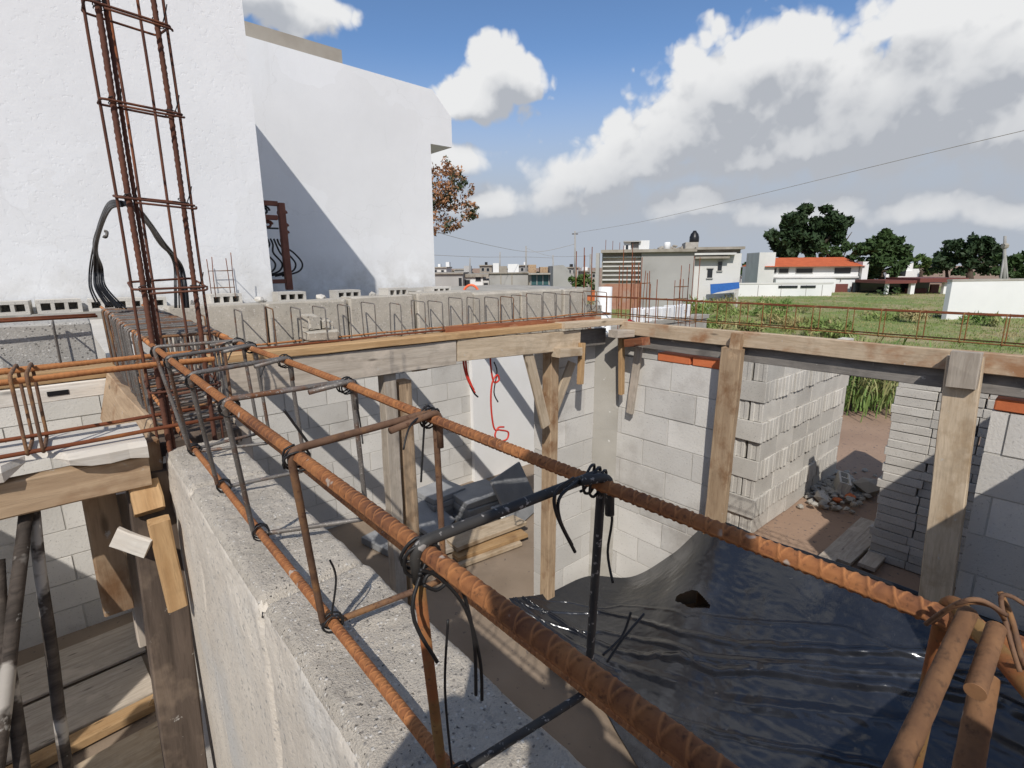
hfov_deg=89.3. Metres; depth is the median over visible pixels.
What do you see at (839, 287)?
door
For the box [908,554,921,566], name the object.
thin block
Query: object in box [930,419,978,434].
thin block
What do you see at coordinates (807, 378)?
hollow block
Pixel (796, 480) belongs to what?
hollow block
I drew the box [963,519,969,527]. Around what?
thin block
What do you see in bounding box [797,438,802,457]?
hollow block
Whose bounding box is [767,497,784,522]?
hollow block
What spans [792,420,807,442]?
hollow block
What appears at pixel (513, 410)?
rendered wall
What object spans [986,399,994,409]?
thin block
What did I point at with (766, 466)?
hollow block
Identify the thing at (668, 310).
foam block
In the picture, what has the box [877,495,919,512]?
thin block
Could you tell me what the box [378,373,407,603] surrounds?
timber post
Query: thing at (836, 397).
hollow block
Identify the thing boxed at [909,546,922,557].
thin block
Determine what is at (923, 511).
thin block
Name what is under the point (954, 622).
beam cage
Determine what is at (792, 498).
hollow block
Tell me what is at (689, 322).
column cage
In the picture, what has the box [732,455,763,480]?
hollow block
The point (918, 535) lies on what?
thin block
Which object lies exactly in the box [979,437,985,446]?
thin block
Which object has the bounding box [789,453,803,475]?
hollow block
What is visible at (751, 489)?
hollow block
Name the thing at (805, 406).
hollow block
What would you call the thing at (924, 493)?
thin block
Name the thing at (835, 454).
hollow block
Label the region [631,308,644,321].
foam block
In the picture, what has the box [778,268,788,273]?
window
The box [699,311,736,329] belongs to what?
weed clump
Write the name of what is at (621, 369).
batten
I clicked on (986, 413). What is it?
thin block
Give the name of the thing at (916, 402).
thin block
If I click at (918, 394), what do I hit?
thin block
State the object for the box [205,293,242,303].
hollow block
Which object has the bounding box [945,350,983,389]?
timber block
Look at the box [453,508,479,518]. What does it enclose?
paver
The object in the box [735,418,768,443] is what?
hollow block
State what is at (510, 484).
paver
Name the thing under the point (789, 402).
hollow block
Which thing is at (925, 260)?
broadleaf tree
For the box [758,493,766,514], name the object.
hollow block
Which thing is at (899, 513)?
thin block
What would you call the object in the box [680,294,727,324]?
weed clump
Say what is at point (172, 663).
timber post
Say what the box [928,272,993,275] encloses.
distant trees
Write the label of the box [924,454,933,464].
thin block
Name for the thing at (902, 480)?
thin block
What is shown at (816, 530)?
ground
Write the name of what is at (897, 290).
round bush
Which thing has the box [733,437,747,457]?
hollow block
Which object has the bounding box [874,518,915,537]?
thin block
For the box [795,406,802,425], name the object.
hollow block
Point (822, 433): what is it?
hollow block
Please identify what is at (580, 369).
batten
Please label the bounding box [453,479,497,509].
paver
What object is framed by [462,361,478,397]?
hose
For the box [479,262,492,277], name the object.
house
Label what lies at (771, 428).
hollow block
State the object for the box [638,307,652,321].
foam block
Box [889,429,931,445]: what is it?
thin block
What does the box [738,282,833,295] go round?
compound wall
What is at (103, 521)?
timber post
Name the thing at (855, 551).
plank
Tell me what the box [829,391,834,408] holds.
hollow block
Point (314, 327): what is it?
broken block
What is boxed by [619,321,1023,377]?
plank
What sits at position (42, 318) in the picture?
beam cage
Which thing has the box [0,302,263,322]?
slab edge
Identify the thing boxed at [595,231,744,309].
block house
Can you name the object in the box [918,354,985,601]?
timber post
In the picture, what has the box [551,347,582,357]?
timber block
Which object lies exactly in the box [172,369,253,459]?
formwork board
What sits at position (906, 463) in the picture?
thin block
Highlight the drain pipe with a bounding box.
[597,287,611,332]
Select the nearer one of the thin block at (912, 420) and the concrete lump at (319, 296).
the thin block at (912, 420)
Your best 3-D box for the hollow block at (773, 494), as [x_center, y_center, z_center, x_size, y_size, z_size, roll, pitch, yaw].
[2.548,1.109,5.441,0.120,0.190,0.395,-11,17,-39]
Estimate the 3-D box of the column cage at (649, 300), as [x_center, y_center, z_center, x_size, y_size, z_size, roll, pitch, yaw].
[1.110,0.349,4.446,0.118,2.543,0.118,-11,17,-40]
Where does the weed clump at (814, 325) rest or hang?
on the grass field
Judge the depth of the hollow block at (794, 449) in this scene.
5.44 m
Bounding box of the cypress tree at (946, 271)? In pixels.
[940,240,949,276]
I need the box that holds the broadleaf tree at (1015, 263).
[989,250,1023,278]
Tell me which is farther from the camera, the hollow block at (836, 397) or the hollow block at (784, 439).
the hollow block at (836, 397)
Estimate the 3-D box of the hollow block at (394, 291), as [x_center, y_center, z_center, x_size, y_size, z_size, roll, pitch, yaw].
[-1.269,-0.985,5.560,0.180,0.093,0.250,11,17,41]
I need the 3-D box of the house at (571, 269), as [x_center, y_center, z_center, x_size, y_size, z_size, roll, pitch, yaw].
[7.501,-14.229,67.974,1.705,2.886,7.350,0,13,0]
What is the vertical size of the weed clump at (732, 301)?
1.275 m
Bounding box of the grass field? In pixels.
[587,287,1023,354]
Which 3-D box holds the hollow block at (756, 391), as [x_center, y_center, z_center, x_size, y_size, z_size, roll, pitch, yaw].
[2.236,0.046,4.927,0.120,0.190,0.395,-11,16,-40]
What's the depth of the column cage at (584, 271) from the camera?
4.19 m
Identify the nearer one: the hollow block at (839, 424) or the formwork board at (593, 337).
the formwork board at (593, 337)
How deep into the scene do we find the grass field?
24.25 m
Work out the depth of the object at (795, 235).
56.94 m
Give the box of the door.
[835,278,847,291]
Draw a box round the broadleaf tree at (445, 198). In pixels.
[431,156,479,235]
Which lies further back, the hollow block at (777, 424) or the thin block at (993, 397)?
the hollow block at (777, 424)
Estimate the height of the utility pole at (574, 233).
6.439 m
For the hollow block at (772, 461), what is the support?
on the hollow block at (751, 489)
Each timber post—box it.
[82,493,134,616]
[116,491,145,647]
[125,463,207,767]
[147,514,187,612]
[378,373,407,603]
[396,378,418,609]
[540,352,558,599]
[696,346,744,605]
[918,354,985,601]
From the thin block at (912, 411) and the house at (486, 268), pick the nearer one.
the thin block at (912, 411)
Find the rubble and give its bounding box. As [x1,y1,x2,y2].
[790,468,876,513]
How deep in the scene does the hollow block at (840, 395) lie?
6.15 m
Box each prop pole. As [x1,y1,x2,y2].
[0,512,33,767]
[0,558,30,767]
[30,511,73,767]
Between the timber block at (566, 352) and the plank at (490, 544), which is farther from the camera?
the plank at (490, 544)
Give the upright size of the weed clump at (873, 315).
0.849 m
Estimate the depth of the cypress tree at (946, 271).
70.15 m
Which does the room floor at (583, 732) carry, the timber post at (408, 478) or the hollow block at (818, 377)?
the timber post at (408, 478)
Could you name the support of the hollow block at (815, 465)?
on the hollow block at (805, 487)
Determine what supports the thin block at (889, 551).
on the thin block at (894, 561)
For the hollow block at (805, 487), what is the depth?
5.92 m
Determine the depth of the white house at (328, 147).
4.39 m
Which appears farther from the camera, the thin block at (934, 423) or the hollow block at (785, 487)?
the hollow block at (785, 487)
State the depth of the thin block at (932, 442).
4.21 m
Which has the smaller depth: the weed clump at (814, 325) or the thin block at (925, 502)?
the thin block at (925, 502)
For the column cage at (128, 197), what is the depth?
0.97 m
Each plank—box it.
[0,362,114,388]
[0,422,148,482]
[6,656,152,764]
[6,694,155,767]
[17,622,145,704]
[74,721,163,767]
[113,363,241,456]
[206,323,561,364]
[438,523,488,553]
[442,316,600,331]
[446,515,526,551]
[451,529,527,561]
[457,540,521,566]
[555,318,627,328]
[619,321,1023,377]
[819,517,873,561]
[837,528,871,565]
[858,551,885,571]
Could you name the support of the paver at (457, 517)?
on the room floor at (583, 732)
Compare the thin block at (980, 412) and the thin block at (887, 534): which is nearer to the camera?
the thin block at (980, 412)
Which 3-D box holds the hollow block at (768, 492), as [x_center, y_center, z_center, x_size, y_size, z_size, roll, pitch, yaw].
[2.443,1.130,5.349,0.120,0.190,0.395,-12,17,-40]
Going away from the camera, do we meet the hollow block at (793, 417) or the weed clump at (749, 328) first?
the hollow block at (793, 417)
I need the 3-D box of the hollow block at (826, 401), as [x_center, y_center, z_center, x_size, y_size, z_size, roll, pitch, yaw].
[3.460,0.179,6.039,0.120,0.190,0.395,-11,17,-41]
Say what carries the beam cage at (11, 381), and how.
on the plank at (110, 451)
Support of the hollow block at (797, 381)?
on the hollow block at (789, 402)
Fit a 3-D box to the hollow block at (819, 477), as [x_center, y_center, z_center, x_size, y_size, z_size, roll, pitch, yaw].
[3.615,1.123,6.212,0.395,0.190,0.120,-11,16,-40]
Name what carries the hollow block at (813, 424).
on the hollow block at (809, 442)
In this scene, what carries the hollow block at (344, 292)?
on the slab edge
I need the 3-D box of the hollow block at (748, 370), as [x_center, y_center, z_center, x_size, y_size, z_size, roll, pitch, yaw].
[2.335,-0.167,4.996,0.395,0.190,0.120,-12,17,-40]
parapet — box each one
[0,318,97,388]
[163,288,586,367]
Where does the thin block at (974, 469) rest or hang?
on the thin block at (974, 478)
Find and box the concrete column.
[588,333,618,576]
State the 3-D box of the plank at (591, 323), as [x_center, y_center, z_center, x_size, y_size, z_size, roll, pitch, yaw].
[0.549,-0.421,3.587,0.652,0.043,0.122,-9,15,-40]
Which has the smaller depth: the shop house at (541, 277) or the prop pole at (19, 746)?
the prop pole at (19, 746)
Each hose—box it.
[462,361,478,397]
[489,358,508,440]
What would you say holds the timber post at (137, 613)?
attached to the timber post at (103, 521)
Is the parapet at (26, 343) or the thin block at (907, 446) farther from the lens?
the thin block at (907, 446)
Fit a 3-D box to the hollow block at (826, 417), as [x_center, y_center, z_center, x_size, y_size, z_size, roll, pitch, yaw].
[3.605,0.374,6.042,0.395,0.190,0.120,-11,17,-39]
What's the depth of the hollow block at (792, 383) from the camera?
5.14 m
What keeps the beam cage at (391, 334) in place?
on the plank at (324, 348)
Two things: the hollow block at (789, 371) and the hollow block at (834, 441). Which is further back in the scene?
the hollow block at (834, 441)
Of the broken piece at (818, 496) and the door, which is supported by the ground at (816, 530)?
the broken piece at (818, 496)
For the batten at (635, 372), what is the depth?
3.71 m
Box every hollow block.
[0,300,33,315]
[34,298,82,313]
[87,297,129,311]
[128,296,166,307]
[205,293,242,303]
[272,291,305,301]
[329,289,360,297]
[379,287,407,294]
[424,286,450,290]
[726,510,739,526]
[728,492,759,518]
[730,474,742,494]
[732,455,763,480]
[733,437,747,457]
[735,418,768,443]
[738,399,750,419]
[739,508,768,532]
[740,379,771,402]
[741,472,772,498]
[742,361,754,379]
[747,435,777,461]
[749,397,780,422]
[753,363,784,381]
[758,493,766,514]
[762,456,770,477]
[764,489,771,507]
[767,418,774,439]
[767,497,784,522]
[769,453,775,473]
[770,379,776,400]
[770,485,776,505]
[771,462,789,487]
[774,416,780,436]
[774,450,780,470]
[776,377,784,398]
[776,427,793,451]
[776,482,782,501]
[778,413,785,433]
[780,391,797,413]
[780,447,788,467]
[781,479,788,498]
[783,375,790,395]
[784,367,800,375]
[784,411,791,431]
[784,486,799,510]
[786,444,791,461]
[787,475,793,494]
[789,373,794,393]
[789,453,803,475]
[790,408,795,427]
[790,441,798,460]
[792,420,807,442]
[793,371,801,391]
[793,472,799,490]
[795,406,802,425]
[796,386,811,406]
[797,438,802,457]
[798,469,803,485]
[799,479,811,498]
[800,370,806,389]
[800,403,807,422]
[801,436,806,453]
[802,445,816,467]
[802,465,807,483]
[805,370,810,386]
[805,433,812,451]
[806,401,811,420]
[806,412,821,435]
[807,462,813,480]
[809,371,816,385]
[810,380,825,400]
[810,399,817,418]
[811,468,825,485]
[812,431,815,446]
[812,460,816,475]
[814,428,820,445]
[815,440,828,459]
[815,457,822,474]
[816,371,820,382]
[816,397,822,415]
[819,426,825,443]
[820,372,824,381]
[820,407,833,427]
[821,395,824,411]
[821,454,826,471]
[823,393,830,410]
[824,372,829,379]
[824,375,838,394]
[825,423,830,440]
[825,451,829,467]
[825,460,836,478]
[828,432,839,450]
[828,449,833,465]
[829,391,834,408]
[830,421,833,436]
[832,402,844,420]
[832,419,838,435]
[832,447,837,463]
[833,390,839,406]
[833,470,851,498]
[837,374,848,389]
[837,417,842,433]
[838,337,853,340]
[838,388,842,404]
[841,386,846,402]
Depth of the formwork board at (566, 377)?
3.58 m
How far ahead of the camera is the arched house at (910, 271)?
73.55 m
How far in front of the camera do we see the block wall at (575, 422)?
3.93 m
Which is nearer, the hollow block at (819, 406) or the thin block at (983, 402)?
the thin block at (983, 402)
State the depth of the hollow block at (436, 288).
5.88 m
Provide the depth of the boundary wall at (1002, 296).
24.34 m
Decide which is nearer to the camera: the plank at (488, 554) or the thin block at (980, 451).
the thin block at (980, 451)
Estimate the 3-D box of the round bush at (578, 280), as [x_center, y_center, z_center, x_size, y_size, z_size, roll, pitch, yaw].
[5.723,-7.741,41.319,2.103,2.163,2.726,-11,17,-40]
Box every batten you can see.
[577,343,585,384]
[618,338,624,394]
[626,346,642,413]
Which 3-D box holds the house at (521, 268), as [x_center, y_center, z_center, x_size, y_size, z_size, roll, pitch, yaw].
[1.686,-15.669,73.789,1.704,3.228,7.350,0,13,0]
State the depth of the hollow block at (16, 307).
3.63 m
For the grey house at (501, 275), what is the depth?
56.90 m
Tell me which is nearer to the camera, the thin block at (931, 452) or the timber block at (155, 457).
the timber block at (155, 457)
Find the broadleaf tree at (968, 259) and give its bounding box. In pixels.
[928,231,1002,278]
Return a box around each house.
[0,0,451,312]
[435,264,451,271]
[435,272,468,285]
[446,262,471,272]
[454,269,472,271]
[464,273,488,285]
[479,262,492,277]
[489,263,528,284]
[519,262,527,271]
[528,265,549,285]
[548,265,569,286]
[566,264,579,286]
[578,270,594,286]
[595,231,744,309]
[741,252,868,292]
[884,263,919,277]
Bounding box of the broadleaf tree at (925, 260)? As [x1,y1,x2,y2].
[912,253,936,276]
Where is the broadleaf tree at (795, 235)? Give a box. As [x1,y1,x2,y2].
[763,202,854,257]
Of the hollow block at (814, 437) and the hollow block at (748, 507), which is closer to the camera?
the hollow block at (748, 507)
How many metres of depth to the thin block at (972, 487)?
4.07 m
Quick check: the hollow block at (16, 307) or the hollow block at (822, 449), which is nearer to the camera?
the hollow block at (16, 307)
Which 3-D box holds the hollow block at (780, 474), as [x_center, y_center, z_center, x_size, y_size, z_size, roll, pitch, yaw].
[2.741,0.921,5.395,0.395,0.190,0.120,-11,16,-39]
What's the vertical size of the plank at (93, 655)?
0.024 m
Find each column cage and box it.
[81,0,223,462]
[206,253,235,297]
[575,247,592,328]
[617,262,638,328]
[621,247,642,321]
[634,271,649,313]
[638,273,657,322]
[673,279,688,310]
[678,256,700,326]
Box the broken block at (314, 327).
[299,313,339,341]
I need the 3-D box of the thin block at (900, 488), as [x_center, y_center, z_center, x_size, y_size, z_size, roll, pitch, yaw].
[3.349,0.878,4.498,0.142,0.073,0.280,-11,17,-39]
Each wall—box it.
[0,366,131,650]
[90,319,213,767]
[109,309,471,529]
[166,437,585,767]
[469,355,534,481]
[534,346,594,595]
[587,290,594,300]
[587,314,708,329]
[612,347,719,603]
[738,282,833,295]
[941,278,1023,319]
[954,396,1023,630]
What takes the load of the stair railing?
attached to the white house at (328, 147)
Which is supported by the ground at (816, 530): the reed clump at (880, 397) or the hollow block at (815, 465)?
the reed clump at (880, 397)
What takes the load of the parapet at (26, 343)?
on the block wall
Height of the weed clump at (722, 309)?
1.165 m
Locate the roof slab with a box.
[408,285,590,294]
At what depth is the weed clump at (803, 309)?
28.30 m
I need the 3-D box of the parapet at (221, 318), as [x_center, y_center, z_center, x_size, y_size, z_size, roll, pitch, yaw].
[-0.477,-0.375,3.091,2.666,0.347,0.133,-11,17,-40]
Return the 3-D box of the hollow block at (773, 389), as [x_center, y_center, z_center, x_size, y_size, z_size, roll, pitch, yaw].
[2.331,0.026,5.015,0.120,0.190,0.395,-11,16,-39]
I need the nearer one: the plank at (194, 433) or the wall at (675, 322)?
the plank at (194, 433)
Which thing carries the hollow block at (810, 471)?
on the hollow block at (805, 487)
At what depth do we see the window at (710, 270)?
30.14 m
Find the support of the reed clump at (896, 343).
on the ground at (816, 530)
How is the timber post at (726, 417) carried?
on the room floor at (583, 732)
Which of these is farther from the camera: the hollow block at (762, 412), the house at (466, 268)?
the house at (466, 268)
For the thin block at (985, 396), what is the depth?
3.94 m
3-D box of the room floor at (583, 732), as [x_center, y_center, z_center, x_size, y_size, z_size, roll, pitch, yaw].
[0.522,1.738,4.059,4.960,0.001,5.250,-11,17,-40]
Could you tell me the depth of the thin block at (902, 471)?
4.41 m
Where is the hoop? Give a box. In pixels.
[463,284,478,289]
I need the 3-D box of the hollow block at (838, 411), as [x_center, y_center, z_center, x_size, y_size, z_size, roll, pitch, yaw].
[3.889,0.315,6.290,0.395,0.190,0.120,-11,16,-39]
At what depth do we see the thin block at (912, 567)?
4.46 m
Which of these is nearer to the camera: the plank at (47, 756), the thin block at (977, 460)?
the plank at (47, 756)
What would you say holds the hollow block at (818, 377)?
on the hollow block at (818, 389)
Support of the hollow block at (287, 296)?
on the slab edge
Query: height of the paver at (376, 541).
0.073 m
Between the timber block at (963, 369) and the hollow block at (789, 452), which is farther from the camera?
the hollow block at (789, 452)
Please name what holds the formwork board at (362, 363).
on the timber post at (387, 386)
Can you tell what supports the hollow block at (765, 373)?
on the hollow block at (786, 388)
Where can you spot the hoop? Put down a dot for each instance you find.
(468, 285)
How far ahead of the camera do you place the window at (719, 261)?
29.94 m
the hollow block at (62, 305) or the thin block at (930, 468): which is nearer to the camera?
the hollow block at (62, 305)
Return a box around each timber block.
[109,526,151,557]
[128,477,164,517]
[145,436,162,470]
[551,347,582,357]
[608,329,634,337]
[624,337,649,346]
[728,332,744,359]
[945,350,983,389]
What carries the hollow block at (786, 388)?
on the hollow block at (789, 402)
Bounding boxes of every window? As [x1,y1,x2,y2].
[464,279,469,285]
[706,268,713,278]
[717,260,722,271]
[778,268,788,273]
[795,268,812,273]
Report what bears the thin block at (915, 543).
on the thin block at (914, 551)
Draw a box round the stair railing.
[263,200,302,289]
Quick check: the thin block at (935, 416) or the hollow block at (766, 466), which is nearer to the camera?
the thin block at (935, 416)
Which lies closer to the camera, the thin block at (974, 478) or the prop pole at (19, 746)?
the prop pole at (19, 746)
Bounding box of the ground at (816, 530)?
[452,266,1009,593]
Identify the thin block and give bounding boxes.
[868,548,905,568]
[869,523,907,544]
[870,542,908,560]
[871,535,909,553]
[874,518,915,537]
[876,475,918,495]
[876,511,916,529]
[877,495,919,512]
[877,503,917,521]
[879,487,920,504]
[882,462,921,479]
[882,471,923,488]
[884,445,924,462]
[885,455,927,471]
[887,438,929,454]
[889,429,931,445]
[890,403,933,418]
[890,413,931,427]
[890,421,932,436]
[894,395,937,409]
[895,386,941,400]
[898,382,941,391]
[905,561,921,574]
[907,537,923,549]
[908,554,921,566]
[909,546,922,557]
[913,531,925,541]
[915,523,926,532]
[916,515,927,524]
[917,506,928,516]
[918,488,930,498]
[919,497,929,507]
[921,470,932,481]
[923,481,968,496]
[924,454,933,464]
[927,464,972,482]
[928,446,975,463]
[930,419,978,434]
[930,438,978,454]
[932,409,979,426]
[932,429,979,445]
[936,402,985,417]
[938,392,987,407]
[959,545,963,553]
[961,536,965,545]
[962,527,967,535]
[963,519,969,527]
[965,510,970,519]
[966,497,972,510]
[968,481,976,492]
[968,492,974,501]
[970,464,979,474]
[972,474,978,483]
[973,454,981,465]
[976,446,983,456]
[977,427,987,437]
[979,418,989,427]
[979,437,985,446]
[980,393,989,398]
[982,406,991,418]
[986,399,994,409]
[990,395,997,399]
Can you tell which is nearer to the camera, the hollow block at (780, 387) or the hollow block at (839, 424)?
the hollow block at (780, 387)
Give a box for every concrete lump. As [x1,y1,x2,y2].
[254,296,266,302]
[316,294,325,298]
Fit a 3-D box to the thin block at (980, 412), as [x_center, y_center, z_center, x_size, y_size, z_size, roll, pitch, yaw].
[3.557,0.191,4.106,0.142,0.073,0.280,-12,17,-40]
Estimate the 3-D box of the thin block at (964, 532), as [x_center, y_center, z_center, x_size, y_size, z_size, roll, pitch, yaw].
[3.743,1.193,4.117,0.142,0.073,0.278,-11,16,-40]
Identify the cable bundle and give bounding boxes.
[88,199,189,308]
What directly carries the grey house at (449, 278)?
on the ground at (816, 530)
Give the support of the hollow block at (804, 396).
on the hollow block at (809, 409)
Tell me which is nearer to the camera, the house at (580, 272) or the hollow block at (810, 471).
the hollow block at (810, 471)
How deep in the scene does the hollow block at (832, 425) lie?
6.16 m
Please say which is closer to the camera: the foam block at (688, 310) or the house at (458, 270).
the foam block at (688, 310)
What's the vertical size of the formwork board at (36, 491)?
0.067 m
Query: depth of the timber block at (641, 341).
3.49 m
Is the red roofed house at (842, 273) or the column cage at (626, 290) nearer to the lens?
the column cage at (626, 290)
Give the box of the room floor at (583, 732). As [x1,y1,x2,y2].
[189,464,637,767]
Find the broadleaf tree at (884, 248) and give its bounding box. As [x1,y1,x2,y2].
[850,228,914,278]
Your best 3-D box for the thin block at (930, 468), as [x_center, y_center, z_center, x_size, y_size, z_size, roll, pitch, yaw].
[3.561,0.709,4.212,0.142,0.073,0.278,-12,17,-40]
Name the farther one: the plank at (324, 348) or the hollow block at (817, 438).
the hollow block at (817, 438)
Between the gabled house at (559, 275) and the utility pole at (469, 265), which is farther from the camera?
the utility pole at (469, 265)
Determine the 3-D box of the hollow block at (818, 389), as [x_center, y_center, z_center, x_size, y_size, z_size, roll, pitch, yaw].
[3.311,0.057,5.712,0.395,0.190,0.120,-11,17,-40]
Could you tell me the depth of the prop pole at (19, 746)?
0.86 m
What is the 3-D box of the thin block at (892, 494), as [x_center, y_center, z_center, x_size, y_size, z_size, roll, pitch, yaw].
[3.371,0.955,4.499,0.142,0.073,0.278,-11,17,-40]
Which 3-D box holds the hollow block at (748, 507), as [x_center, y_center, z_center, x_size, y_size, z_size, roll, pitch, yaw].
[2.243,1.172,5.171,0.120,0.190,0.395,-11,17,-40]
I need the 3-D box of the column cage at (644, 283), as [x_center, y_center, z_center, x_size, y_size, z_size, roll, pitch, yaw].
[1.280,-0.874,5.100,0.118,0.538,0.120,-11,17,-40]
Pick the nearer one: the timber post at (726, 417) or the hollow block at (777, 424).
the timber post at (726, 417)
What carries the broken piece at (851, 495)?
on the rubble
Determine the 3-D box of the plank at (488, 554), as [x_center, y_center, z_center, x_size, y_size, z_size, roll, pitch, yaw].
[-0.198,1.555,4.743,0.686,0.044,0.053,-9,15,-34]
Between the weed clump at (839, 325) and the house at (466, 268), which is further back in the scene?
the house at (466, 268)
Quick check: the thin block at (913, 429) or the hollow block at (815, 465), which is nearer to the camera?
the thin block at (913, 429)
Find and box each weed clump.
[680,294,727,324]
[691,296,739,317]
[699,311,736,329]
[707,293,753,311]
[728,296,783,316]
[732,316,766,331]
[755,297,816,313]
[755,307,800,322]
[760,311,821,333]
[797,314,842,336]
[811,311,859,340]
[858,307,931,322]
[957,310,1007,326]
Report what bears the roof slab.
on the ground at (816, 530)
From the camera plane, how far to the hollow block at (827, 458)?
6.24 m
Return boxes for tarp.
[509,522,1023,767]
[710,282,739,293]
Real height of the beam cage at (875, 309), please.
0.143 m
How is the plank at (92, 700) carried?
on the passage floor at (30, 654)
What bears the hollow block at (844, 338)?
on the hollow block
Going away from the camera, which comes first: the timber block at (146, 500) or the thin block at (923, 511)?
the timber block at (146, 500)
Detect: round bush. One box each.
[568,273,594,289]
[865,286,900,295]
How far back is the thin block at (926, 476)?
4.29 m
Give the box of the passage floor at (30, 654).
[6,612,156,767]
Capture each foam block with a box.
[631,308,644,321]
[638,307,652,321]
[645,307,658,320]
[656,307,664,319]
[664,305,677,316]
[665,307,670,318]
[674,305,683,316]
[677,304,690,316]
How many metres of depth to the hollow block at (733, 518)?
5.20 m
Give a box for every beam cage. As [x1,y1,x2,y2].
[0,313,97,368]
[0,350,222,459]
[100,304,1023,767]
[192,291,610,355]
[587,295,1023,346]
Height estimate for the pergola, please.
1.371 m
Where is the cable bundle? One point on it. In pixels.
(96, 269)
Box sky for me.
[242,0,1023,268]
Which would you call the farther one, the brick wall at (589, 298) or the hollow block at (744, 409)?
the brick wall at (589, 298)
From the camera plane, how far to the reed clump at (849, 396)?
9.01 m
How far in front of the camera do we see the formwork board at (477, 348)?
3.12 m
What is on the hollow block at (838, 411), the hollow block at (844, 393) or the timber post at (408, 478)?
the hollow block at (844, 393)
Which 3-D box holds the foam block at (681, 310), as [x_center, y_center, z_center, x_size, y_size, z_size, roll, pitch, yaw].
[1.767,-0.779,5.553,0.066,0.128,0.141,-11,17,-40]
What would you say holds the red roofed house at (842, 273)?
on the grass field
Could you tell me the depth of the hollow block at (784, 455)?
5.27 m
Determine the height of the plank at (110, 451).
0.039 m
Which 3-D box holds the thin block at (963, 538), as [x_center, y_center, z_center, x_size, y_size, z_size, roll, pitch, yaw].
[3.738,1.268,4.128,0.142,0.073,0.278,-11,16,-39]
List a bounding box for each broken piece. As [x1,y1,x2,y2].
[814,490,829,501]
[832,497,842,502]
[845,493,855,498]
[853,477,879,496]
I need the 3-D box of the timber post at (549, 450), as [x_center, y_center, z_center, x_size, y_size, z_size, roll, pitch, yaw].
[0.265,0.777,3.723,0.080,2.022,0.090,-11,17,-40]
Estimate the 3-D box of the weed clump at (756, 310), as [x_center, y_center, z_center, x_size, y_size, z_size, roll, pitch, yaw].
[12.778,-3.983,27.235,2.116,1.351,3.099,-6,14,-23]
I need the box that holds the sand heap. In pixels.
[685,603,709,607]
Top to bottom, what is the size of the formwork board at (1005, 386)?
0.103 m
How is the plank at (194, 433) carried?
on the formwork board at (120, 401)
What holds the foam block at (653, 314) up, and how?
on the wall at (675, 322)
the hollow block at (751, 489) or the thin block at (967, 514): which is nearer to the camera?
the thin block at (967, 514)
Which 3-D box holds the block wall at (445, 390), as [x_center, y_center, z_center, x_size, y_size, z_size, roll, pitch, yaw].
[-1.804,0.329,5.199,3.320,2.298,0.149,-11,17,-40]
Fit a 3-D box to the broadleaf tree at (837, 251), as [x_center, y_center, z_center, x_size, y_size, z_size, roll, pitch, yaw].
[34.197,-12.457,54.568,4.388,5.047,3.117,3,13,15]
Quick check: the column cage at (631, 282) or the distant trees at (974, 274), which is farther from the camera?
the distant trees at (974, 274)
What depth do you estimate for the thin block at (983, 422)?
3.96 m
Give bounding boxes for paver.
[361,531,423,555]
[417,479,464,504]
[418,497,453,510]
[418,499,455,534]
[435,504,453,512]
[452,512,499,524]
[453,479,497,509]
[453,500,498,516]
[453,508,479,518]
[490,462,533,530]
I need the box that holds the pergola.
[851,277,968,293]
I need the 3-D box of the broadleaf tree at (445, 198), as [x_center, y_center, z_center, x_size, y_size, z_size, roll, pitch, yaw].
[-1.934,-2.967,13.097,2.279,5.310,1.137,-5,14,-21]
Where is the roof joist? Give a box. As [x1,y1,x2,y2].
[587,304,601,316]
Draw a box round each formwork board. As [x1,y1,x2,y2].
[0,378,105,407]
[0,458,151,519]
[100,373,163,460]
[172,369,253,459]
[194,340,455,395]
[456,330,580,361]
[523,354,549,428]
[558,361,575,411]
[569,328,605,346]
[625,335,1023,398]
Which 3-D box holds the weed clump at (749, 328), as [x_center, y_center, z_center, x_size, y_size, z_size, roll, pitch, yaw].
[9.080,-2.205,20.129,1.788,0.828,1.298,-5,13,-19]
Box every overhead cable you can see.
[437,232,573,251]
[577,130,1023,232]
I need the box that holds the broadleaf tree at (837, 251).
[818,241,858,260]
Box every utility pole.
[469,258,470,272]
[525,246,526,271]
[572,231,577,281]
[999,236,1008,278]
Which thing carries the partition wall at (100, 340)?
on the ground at (816, 530)
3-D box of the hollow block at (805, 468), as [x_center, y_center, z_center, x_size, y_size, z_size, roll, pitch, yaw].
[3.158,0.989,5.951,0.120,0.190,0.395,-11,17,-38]
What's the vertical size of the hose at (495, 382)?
0.616 m
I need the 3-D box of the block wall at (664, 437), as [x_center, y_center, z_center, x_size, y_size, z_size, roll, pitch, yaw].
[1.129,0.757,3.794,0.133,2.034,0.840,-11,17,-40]
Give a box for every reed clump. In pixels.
[824,331,929,346]
[843,376,892,421]
[844,376,895,413]
[846,376,898,418]
[892,340,931,403]
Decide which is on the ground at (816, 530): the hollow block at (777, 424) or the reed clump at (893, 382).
the reed clump at (893, 382)
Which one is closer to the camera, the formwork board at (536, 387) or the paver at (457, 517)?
the formwork board at (536, 387)

